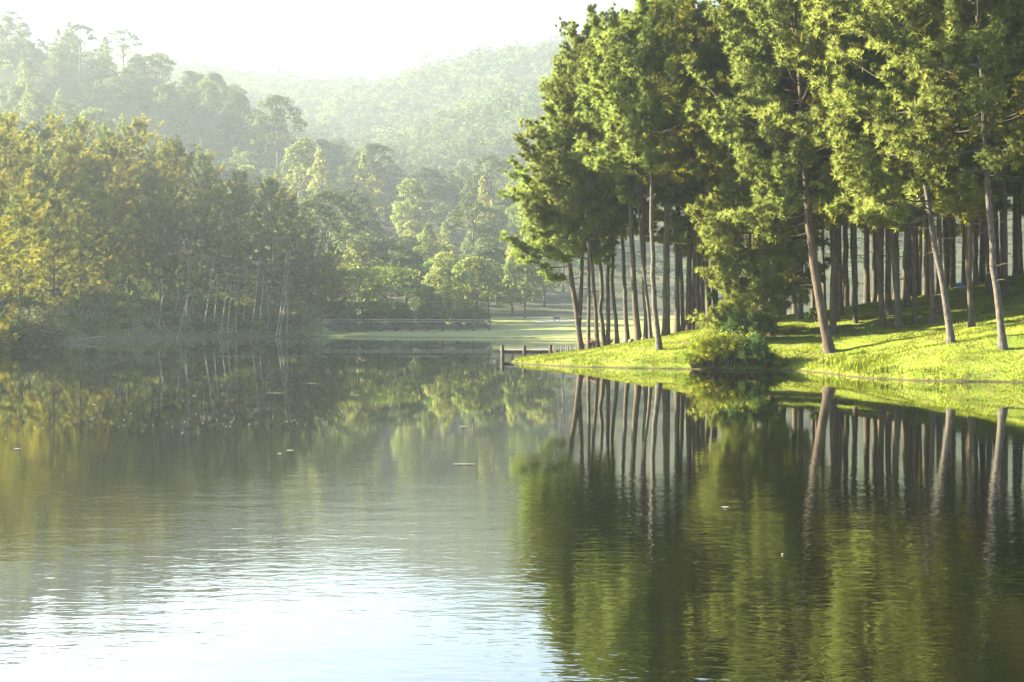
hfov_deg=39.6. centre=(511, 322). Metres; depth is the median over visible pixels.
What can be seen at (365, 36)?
sky
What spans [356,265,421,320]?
spreading tree
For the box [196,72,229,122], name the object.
dome tree
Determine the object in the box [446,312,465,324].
dome tree
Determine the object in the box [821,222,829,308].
pine tree
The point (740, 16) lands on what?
pine tree
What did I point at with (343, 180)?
tall tree
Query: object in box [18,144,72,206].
pine tree
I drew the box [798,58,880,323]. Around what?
pine tree
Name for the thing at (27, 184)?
pine tree
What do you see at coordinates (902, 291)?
pine tree
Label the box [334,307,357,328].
dome tree
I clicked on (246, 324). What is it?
shrub
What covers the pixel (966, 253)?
pine tree
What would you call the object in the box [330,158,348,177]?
dome tree
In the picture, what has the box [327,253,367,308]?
feathery tree
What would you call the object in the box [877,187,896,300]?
pine tree
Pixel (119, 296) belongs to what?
shrub
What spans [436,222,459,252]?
feathery tree
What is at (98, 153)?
pine tree
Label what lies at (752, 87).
pine tree
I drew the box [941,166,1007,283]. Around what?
pine tree
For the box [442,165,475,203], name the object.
tall tree
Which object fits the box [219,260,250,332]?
slender tree
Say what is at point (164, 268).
slender tree
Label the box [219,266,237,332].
slender tree
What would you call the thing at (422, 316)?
dome tree
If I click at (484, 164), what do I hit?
pointed tree
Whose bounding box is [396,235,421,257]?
dome tree
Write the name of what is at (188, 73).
dome tree
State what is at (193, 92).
dome tree
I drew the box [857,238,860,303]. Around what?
pine tree
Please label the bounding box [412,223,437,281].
pointed tree
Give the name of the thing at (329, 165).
tall tree
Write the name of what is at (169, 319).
shrub
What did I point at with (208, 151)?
pointed tree
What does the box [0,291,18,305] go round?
shrub
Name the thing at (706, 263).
pine tree
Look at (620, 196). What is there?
pine tree
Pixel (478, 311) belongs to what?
dome tree
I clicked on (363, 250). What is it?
feathery tree
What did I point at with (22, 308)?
shrub
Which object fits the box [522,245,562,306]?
feathery tree
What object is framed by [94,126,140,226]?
pine tree
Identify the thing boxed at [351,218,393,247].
dome tree
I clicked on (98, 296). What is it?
shrub
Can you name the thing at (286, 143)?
dome tree
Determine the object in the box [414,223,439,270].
pointed tree
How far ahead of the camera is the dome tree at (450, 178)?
759.01 m
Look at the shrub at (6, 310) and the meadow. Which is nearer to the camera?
the shrub at (6, 310)
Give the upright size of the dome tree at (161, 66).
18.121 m
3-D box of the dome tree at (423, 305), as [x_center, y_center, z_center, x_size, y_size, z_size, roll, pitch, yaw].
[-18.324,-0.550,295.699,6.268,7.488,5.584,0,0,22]
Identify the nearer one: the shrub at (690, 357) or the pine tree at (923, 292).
the shrub at (690, 357)
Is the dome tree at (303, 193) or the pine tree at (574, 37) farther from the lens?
the dome tree at (303, 193)
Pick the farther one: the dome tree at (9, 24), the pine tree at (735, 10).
the dome tree at (9, 24)
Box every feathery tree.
[175,176,196,216]
[245,122,263,149]
[278,136,327,200]
[300,146,336,209]
[320,250,349,300]
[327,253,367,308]
[331,239,388,312]
[344,175,357,195]
[348,150,385,216]
[367,178,390,212]
[390,177,429,232]
[396,224,406,244]
[402,220,424,247]
[414,242,470,306]
[416,231,441,255]
[421,251,468,321]
[423,197,447,221]
[423,244,479,306]
[430,265,464,306]
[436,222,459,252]
[461,176,496,244]
[482,242,542,313]
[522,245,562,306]
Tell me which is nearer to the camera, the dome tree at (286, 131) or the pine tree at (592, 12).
the pine tree at (592, 12)
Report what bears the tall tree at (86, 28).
on the hills
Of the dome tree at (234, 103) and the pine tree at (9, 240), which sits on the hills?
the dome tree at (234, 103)
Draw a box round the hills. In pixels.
[0,40,1023,316]
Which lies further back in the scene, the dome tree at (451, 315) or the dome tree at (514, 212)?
the dome tree at (514, 212)
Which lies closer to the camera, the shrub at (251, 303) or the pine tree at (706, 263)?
the pine tree at (706, 263)
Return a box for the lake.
[0,337,1023,681]
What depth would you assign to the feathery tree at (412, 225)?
493.45 m
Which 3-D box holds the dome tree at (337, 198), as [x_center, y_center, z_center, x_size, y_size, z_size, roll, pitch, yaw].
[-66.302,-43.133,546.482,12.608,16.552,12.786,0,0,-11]
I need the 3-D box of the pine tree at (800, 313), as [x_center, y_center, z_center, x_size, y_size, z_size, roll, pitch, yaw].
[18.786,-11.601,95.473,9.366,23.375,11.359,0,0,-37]
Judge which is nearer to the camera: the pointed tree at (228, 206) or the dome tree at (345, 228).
the dome tree at (345, 228)
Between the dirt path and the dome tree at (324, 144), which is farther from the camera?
the dome tree at (324, 144)
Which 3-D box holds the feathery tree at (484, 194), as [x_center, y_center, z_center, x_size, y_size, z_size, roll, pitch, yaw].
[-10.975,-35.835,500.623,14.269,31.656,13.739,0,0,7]
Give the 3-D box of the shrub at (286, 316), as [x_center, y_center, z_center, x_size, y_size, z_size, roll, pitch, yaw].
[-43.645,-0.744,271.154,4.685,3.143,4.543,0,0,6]
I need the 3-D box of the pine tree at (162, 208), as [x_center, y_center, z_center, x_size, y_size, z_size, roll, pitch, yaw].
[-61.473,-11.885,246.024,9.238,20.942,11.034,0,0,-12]
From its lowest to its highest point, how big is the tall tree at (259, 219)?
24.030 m
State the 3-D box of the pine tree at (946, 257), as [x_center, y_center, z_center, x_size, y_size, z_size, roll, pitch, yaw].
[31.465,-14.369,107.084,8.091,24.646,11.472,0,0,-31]
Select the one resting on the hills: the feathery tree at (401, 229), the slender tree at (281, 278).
the feathery tree at (401, 229)
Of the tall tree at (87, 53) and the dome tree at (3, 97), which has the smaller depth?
the dome tree at (3, 97)
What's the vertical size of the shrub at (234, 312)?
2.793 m
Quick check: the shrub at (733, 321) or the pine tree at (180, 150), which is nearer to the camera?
the shrub at (733, 321)
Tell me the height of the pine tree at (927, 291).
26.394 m
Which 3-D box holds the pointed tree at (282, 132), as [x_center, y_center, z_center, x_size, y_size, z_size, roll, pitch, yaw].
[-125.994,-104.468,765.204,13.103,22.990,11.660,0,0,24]
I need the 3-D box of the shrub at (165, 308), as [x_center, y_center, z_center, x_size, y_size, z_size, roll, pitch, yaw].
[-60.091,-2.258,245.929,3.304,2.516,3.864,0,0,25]
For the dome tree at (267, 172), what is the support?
on the hills
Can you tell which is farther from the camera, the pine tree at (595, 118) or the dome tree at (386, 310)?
the dome tree at (386, 310)
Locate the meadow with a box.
[309,313,789,338]
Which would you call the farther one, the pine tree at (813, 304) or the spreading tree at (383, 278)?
the spreading tree at (383, 278)
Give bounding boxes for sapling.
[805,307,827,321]
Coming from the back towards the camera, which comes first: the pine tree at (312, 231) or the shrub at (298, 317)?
the pine tree at (312, 231)
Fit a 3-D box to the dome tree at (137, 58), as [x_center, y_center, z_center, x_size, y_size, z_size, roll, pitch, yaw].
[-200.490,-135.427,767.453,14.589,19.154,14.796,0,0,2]
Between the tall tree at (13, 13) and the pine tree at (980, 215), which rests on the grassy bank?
the pine tree at (980, 215)
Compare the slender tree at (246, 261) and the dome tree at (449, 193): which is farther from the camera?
the dome tree at (449, 193)
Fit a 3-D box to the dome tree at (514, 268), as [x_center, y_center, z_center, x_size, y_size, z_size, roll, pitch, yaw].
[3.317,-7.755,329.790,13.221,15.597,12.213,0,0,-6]
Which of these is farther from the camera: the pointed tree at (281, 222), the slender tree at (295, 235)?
the pointed tree at (281, 222)
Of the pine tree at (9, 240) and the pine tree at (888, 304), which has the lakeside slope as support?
the pine tree at (9, 240)
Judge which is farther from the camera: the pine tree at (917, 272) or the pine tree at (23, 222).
the pine tree at (23, 222)
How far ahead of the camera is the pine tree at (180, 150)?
287.47 m
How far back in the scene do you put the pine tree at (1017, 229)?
132.21 m
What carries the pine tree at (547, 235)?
on the grassy bank
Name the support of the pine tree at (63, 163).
on the lakeside slope
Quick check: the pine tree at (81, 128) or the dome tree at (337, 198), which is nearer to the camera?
the pine tree at (81, 128)
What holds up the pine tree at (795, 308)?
on the grassy bank
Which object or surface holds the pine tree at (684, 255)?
on the grassy bank
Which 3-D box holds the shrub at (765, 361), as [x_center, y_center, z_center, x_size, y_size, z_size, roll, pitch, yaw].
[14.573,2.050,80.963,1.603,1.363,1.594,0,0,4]
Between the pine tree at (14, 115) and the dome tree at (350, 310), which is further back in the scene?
the dome tree at (350, 310)
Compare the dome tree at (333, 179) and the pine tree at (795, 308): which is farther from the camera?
the dome tree at (333, 179)
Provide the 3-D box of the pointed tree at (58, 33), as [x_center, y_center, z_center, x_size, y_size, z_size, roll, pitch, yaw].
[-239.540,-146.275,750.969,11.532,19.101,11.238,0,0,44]
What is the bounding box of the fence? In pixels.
[323,320,490,331]
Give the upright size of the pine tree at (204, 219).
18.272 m
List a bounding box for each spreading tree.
[317,267,394,328]
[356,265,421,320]
[438,281,491,321]
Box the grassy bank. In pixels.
[512,275,1023,381]
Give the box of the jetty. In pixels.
[499,345,552,357]
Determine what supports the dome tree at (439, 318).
on the meadow
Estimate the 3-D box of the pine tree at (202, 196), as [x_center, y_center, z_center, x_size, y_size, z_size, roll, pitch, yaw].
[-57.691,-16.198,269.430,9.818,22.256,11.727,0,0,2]
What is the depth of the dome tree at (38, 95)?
597.17 m
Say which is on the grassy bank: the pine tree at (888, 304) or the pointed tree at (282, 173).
the pine tree at (888, 304)
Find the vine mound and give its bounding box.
[1,299,77,347]
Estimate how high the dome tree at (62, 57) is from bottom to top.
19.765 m
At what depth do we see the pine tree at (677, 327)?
100.90 m
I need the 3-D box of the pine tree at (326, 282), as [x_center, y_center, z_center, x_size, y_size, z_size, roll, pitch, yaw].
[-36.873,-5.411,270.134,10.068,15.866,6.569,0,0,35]
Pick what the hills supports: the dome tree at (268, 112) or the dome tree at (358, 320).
the dome tree at (268, 112)
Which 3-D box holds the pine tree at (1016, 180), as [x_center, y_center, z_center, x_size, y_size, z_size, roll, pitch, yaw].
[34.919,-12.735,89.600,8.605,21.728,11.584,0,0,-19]
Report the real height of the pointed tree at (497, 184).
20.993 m
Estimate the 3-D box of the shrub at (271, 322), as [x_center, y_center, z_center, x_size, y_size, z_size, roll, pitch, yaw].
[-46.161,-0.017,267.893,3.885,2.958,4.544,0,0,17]
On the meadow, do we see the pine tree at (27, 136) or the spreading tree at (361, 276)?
the spreading tree at (361, 276)
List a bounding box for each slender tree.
[147,265,172,328]
[174,228,198,331]
[175,285,208,337]
[200,239,234,322]
[203,252,223,332]
[219,253,244,332]
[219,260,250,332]
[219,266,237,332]
[234,246,253,331]
[250,247,274,331]
[251,255,271,321]
[257,275,279,332]
[273,263,299,332]
[275,226,307,335]
[278,232,307,334]
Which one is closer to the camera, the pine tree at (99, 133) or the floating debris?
the floating debris
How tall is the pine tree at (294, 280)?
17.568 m
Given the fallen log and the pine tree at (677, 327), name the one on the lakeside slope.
the fallen log
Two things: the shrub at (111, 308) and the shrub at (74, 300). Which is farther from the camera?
the shrub at (111, 308)
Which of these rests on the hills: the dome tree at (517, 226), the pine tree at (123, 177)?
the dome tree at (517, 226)
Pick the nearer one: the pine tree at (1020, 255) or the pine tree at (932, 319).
the pine tree at (932, 319)
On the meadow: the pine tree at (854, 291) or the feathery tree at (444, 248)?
the feathery tree at (444, 248)
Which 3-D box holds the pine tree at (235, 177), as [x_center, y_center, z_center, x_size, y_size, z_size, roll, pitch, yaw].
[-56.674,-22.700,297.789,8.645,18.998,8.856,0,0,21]
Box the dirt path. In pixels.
[530,319,574,322]
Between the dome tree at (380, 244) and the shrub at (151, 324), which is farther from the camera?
the dome tree at (380, 244)
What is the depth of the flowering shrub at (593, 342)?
100.55 m
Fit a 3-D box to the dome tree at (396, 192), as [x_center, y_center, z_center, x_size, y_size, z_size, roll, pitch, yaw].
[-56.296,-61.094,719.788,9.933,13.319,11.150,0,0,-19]
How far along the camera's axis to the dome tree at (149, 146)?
558.91 m
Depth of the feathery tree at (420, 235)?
477.90 m
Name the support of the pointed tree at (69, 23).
on the hills
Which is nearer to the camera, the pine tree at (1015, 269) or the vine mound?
the pine tree at (1015, 269)
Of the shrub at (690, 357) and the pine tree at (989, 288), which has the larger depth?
the pine tree at (989, 288)
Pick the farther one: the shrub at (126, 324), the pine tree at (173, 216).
the pine tree at (173, 216)
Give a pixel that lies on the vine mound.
(31, 333)
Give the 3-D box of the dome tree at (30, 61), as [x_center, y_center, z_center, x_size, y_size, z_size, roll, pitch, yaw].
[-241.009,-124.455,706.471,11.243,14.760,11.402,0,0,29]
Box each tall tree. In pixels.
[0,10,25,37]
[43,99,81,136]
[56,23,102,83]
[81,51,98,65]
[98,76,132,123]
[102,28,142,76]
[136,52,176,110]
[221,83,247,95]
[245,93,307,201]
[245,217,287,255]
[282,199,342,260]
[294,189,368,297]
[304,148,337,168]
[308,215,342,245]
[320,188,380,223]
[329,138,355,176]
[330,163,374,194]
[348,143,400,212]
[379,164,404,195]
[408,167,444,219]
[416,172,450,221]
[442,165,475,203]
[446,200,498,246]
[464,154,517,199]
[489,157,525,190]
[515,163,540,184]
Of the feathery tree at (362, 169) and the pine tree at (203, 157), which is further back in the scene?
the feathery tree at (362, 169)
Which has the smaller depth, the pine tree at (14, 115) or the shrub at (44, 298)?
the shrub at (44, 298)
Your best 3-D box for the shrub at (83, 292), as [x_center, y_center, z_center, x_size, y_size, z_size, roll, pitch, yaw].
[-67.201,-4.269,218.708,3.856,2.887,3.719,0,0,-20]
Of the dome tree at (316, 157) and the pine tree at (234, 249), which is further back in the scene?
the dome tree at (316, 157)
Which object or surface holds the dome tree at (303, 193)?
on the hills
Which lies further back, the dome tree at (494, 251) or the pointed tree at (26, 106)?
the pointed tree at (26, 106)
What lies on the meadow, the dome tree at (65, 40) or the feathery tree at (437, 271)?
the feathery tree at (437, 271)
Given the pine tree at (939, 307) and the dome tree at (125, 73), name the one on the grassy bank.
the pine tree at (939, 307)
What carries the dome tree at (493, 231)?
on the hills
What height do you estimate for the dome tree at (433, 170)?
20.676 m
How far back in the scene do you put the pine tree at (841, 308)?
94.95 m
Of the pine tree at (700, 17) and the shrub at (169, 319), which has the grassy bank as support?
the pine tree at (700, 17)
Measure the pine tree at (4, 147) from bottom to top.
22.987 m
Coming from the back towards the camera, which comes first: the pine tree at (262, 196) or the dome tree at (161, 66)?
the dome tree at (161, 66)
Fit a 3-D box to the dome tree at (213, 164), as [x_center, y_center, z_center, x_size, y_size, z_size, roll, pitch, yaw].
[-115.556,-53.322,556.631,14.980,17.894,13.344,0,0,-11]
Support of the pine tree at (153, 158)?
on the lakeside slope
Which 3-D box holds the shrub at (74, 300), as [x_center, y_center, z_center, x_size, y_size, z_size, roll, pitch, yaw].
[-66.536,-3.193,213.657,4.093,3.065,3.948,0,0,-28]
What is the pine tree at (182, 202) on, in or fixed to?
on the lakeside slope
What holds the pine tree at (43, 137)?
on the lakeside slope
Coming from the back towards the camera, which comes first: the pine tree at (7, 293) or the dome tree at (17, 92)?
the dome tree at (17, 92)
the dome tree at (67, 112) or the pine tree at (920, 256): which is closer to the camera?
the pine tree at (920, 256)
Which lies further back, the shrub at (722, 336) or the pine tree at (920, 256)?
the pine tree at (920, 256)
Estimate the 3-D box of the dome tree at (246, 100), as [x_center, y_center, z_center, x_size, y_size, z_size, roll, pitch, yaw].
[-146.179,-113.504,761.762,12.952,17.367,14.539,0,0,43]
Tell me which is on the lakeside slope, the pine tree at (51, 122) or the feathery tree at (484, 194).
the pine tree at (51, 122)
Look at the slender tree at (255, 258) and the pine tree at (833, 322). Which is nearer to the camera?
the pine tree at (833, 322)
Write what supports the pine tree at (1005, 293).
on the grassy bank
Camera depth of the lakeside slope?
262.98 m
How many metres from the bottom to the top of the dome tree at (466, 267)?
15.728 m
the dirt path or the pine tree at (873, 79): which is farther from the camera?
the dirt path
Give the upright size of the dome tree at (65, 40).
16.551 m
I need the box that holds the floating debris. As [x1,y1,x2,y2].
[5,377,436,438]
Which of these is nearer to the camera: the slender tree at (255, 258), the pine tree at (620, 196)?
the pine tree at (620, 196)
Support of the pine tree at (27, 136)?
on the lakeside slope
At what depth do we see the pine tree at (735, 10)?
95.67 m
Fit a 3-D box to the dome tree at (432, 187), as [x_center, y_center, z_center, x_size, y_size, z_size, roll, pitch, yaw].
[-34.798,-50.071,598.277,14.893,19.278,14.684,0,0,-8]
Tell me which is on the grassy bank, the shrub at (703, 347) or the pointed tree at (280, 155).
the shrub at (703, 347)
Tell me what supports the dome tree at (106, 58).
on the hills
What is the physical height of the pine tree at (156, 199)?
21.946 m
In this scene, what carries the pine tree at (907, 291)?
on the grassy bank
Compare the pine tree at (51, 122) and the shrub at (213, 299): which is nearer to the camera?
the shrub at (213, 299)
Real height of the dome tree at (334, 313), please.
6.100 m
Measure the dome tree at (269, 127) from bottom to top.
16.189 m
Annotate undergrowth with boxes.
[0,235,320,338]
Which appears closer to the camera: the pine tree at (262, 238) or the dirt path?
the pine tree at (262, 238)
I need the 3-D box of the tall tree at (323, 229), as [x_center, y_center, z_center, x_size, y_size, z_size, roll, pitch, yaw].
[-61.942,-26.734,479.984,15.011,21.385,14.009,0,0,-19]
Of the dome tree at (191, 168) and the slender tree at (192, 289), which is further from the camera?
the dome tree at (191, 168)
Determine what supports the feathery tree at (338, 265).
on the lakeside slope
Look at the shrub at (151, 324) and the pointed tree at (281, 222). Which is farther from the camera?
the pointed tree at (281, 222)
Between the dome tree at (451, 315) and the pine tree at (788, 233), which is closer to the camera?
the pine tree at (788, 233)
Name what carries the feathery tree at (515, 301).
on the hills
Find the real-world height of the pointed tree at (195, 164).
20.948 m
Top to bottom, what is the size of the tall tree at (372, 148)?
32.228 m
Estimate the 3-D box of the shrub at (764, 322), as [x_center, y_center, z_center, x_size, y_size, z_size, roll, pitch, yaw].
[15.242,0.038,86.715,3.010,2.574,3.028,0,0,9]
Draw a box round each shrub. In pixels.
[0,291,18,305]
[0,302,10,313]
[0,303,15,314]
[0,314,21,339]
[13,293,25,303]
[16,304,37,315]
[17,309,49,320]
[23,293,40,309]
[34,294,56,306]
[35,300,59,317]
[55,291,82,307]
[62,288,86,299]
[80,325,100,336]
[90,292,102,299]
[101,301,127,315]
[109,289,133,303]
[120,319,134,328]
[133,293,160,309]
[141,319,155,327]
[155,303,173,313]
[156,311,179,327]
[186,317,210,333]
[195,304,214,316]
[203,292,224,306]
[218,307,241,319]
[227,300,249,312]
[230,317,255,332]
[238,297,255,309]
[254,315,276,327]
[272,310,293,324]
[287,310,308,326]
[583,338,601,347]
[679,347,706,367]
[685,332,733,368]
[697,324,757,367]
[714,305,761,336]
[725,325,773,367]
[737,302,784,337]
[755,346,781,368]
[769,354,788,368]
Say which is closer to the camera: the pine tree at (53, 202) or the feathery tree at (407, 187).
the pine tree at (53, 202)
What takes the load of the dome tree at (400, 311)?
on the meadow
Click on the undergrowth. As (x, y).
(140, 320)
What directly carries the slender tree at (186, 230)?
on the lakeside slope
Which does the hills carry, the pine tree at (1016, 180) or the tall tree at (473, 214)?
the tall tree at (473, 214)
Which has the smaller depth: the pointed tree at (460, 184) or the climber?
the climber
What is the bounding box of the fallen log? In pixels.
[77,330,108,341]
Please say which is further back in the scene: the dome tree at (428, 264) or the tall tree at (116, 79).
the tall tree at (116, 79)
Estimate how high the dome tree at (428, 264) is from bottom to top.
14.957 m
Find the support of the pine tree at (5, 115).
on the lakeside slope
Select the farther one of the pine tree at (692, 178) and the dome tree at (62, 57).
the dome tree at (62, 57)
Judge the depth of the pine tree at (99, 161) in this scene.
241.59 m
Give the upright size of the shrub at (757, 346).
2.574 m
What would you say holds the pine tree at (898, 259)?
on the grassy bank
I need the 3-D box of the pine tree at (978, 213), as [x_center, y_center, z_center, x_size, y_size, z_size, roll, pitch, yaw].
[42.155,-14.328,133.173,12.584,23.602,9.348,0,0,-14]
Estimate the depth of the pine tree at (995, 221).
110.66 m
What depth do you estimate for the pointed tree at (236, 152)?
642.26 m
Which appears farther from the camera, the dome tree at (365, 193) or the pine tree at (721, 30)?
the dome tree at (365, 193)
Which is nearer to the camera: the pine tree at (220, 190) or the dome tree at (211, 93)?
the pine tree at (220, 190)
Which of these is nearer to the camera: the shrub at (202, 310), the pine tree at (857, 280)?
the pine tree at (857, 280)
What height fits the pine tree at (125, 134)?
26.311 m
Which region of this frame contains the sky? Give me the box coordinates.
[0,0,719,84]
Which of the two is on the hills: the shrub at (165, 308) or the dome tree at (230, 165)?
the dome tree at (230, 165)
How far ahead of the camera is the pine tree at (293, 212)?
289.88 m
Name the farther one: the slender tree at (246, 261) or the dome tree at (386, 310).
the dome tree at (386, 310)
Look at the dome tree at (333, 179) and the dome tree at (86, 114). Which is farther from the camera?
the dome tree at (333, 179)
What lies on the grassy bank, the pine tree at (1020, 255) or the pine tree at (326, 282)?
the pine tree at (1020, 255)
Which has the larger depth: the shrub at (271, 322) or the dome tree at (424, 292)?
the dome tree at (424, 292)
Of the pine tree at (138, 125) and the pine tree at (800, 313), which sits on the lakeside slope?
the pine tree at (138, 125)
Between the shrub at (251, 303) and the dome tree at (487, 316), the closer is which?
the shrub at (251, 303)
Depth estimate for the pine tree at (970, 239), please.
79.18 m
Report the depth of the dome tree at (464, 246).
461.83 m
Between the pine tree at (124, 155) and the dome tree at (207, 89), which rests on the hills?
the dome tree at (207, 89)
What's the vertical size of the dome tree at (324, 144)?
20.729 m
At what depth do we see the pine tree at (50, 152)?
272.09 m
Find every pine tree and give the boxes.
[0,109,20,186]
[0,110,31,167]
[0,112,33,215]
[0,122,44,248]
[0,153,17,233]
[0,168,24,267]
[0,168,51,291]
[0,182,55,350]
[0,186,49,306]
[0,189,60,311]
[0,199,38,291]
[0,235,14,264]
[1,142,50,229]
[3,127,45,204]
[11,116,69,192]
[13,159,79,281]
[16,193,58,296]
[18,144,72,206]
[22,131,38,191]
[29,139,69,207]
[30,182,91,316]
[31,105,83,166]
[33,206,77,301]
[38,138,104,242]
[45,145,80,239]
[47,152,88,266]
[49,116,95,205]
[52,130,98,260]
[55,113,103,197]
[55,198,108,312]
[62,175,122,301]
[67,151,120,272]
[69,175,138,305]
[80,129,151,272]
[83,123,115,179]
[85,148,124,264]
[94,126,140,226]
[96,169,145,287]
[97,142,135,228]
[98,183,158,302]
[104,113,158,202]
[110,161,184,293]
[111,169,171,282]
[113,113,165,201]
[129,194,182,305]
[136,141,189,240]
[140,138,195,272]
[145,141,192,221]
[147,132,206,234]
[158,204,204,314]
[165,215,226,306]
[178,178,235,293]
[187,165,222,243]
[188,151,226,224]
[199,182,239,274]
[206,174,263,291]
[220,182,257,266]
[221,244,254,319]
[222,169,258,251]
[240,222,292,310]
[244,172,299,280]
[254,177,288,248]
[265,194,311,257]
[269,238,308,327]
[290,218,335,310]
[295,252,340,333]
[318,242,350,323]
[497,68,637,349]
[509,50,625,347]
[531,48,636,343]
[532,76,628,345]
[539,14,617,348]
[558,1,686,341]
[573,0,736,349]
[574,14,690,338]
[575,202,656,344]
[579,9,680,338]
[588,0,731,334]
[616,180,653,342]
[622,77,711,330]
[628,0,727,335]
[634,19,715,333]
[671,200,751,317]
[673,0,743,328]
[673,72,734,330]
[674,1,735,329]
[676,21,728,327]
[678,0,874,353]
[680,35,724,327]
[682,0,766,323]
[683,122,813,336]
[696,8,752,172]
[698,13,842,336]
[703,0,757,307]
[712,0,767,306]
[717,1,777,300]
[730,0,909,326]
[740,228,799,251]
[747,7,844,318]
[750,0,1023,343]
[754,0,875,334]
[762,26,844,321]
[783,1,925,327]
[792,269,797,313]
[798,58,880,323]
[804,223,829,308]
[811,290,815,308]
[815,0,1023,349]
[816,163,881,315]
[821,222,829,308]
[826,181,884,306]
[841,19,979,323]
[845,0,1019,326]
[848,186,933,298]
[851,188,865,307]
[854,0,977,324]
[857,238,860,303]
[859,223,870,303]
[860,220,877,301]
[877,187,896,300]
[880,199,895,314]
[897,196,922,304]
[897,232,901,291]
[900,231,904,297]
[910,224,919,296]
[916,207,924,295]
[917,209,979,273]
[919,215,923,294]
[920,219,934,294]
[924,209,936,297]
[927,45,1022,313]
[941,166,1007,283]
[942,217,949,288]
[944,188,955,287]
[949,180,1011,221]
[957,187,965,285]
[958,225,967,284]
[960,222,966,276]
[975,102,1023,293]
[978,13,1023,297]
[978,141,1019,281]
[978,213,981,254]
[992,193,1008,277]
[993,165,1023,274]
[998,60,1023,186]
[999,185,1008,276]
[1007,179,1018,268]
[1007,182,1023,196]
[1014,181,1023,274]
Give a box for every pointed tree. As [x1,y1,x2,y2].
[14,60,36,89]
[16,83,43,121]
[48,28,69,57]
[54,88,70,124]
[60,21,78,53]
[93,36,117,72]
[190,157,209,201]
[196,140,206,166]
[200,149,217,194]
[220,180,239,225]
[226,147,242,168]
[248,107,263,133]
[262,187,305,258]
[265,110,289,142]
[273,152,281,169]
[279,165,288,186]
[297,209,323,260]
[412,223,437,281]
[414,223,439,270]
[447,180,467,219]
[454,180,475,231]
[481,161,493,182]
[489,170,503,194]
[502,168,517,193]
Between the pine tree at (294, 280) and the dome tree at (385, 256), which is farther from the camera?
the dome tree at (385, 256)
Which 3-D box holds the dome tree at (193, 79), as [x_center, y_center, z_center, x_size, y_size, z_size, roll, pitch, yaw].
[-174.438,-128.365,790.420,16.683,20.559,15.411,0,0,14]
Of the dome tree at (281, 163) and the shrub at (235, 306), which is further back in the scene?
the dome tree at (281, 163)
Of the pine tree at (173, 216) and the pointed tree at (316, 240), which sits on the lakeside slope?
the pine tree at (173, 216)
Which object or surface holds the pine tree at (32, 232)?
on the lakeside slope
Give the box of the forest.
[0,24,1012,305]
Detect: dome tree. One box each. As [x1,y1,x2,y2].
[0,15,16,43]
[0,84,32,116]
[0,93,13,113]
[10,21,31,43]
[12,57,38,76]
[13,89,53,119]
[23,42,47,71]
[44,51,78,88]
[56,106,78,131]
[60,31,79,51]
[79,108,114,142]
[96,55,111,68]
[97,123,120,139]
[119,66,133,78]
[127,53,154,85]
[134,132,164,158]
[144,141,165,170]
[145,59,171,82]
[152,83,181,119]
[175,155,203,182]
[177,70,199,92]
[182,88,202,113]
[183,72,204,106]
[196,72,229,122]
[198,80,221,106]
[201,162,235,186]
[212,227,249,254]
[220,88,248,141]
[220,162,238,181]
[227,95,250,123]
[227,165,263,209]
[237,213,266,248]
[239,151,259,173]
[251,114,275,142]
[252,168,282,192]
[263,109,286,130]
[272,125,290,147]
[275,159,300,180]
[279,138,293,151]
[293,189,313,214]
[306,147,328,168]
[314,138,334,162]
[316,170,342,190]
[324,188,351,210]
[326,143,345,166]
[326,223,369,261]
[328,300,341,314]
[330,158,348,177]
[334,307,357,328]
[336,157,355,179]
[339,234,392,298]
[351,192,377,216]
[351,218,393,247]
[357,311,377,329]
[361,308,383,329]
[369,250,414,299]
[370,166,395,188]
[370,304,394,328]
[378,169,401,199]
[381,248,433,301]
[382,236,408,285]
[390,306,414,328]
[391,189,406,204]
[393,303,416,324]
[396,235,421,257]
[409,285,442,308]
[411,302,438,324]
[412,181,446,221]
[416,310,438,328]
[420,304,449,328]
[421,256,441,284]
[424,304,449,328]
[427,169,452,192]
[439,172,459,190]
[440,183,460,210]
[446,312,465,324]
[450,256,502,304]
[451,306,472,328]
[454,301,478,328]
[459,242,471,258]
[461,221,506,256]
[463,176,496,209]
[465,183,488,206]
[466,236,507,290]
[467,240,528,313]
[467,307,486,324]
[474,312,492,324]
[484,188,517,218]
[486,205,512,228]
[499,256,553,318]
[504,202,531,236]
[511,209,532,238]
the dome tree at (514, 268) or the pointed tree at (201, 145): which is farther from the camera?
the pointed tree at (201, 145)
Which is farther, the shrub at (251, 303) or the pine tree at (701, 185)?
the shrub at (251, 303)
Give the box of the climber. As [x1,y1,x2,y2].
[705,289,714,302]
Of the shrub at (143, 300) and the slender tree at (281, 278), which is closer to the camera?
the shrub at (143, 300)
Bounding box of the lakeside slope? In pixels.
[0,225,336,347]
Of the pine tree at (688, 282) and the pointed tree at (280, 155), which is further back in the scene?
the pointed tree at (280, 155)
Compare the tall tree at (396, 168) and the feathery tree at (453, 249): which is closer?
the feathery tree at (453, 249)
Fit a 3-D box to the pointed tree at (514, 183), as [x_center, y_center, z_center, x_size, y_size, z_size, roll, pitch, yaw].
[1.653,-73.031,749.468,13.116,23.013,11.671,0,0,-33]
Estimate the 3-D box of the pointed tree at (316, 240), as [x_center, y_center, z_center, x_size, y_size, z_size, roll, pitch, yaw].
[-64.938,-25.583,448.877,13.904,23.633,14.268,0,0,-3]
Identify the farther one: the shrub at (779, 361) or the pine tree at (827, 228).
the pine tree at (827, 228)
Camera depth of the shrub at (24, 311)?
170.38 m
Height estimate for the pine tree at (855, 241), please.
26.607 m

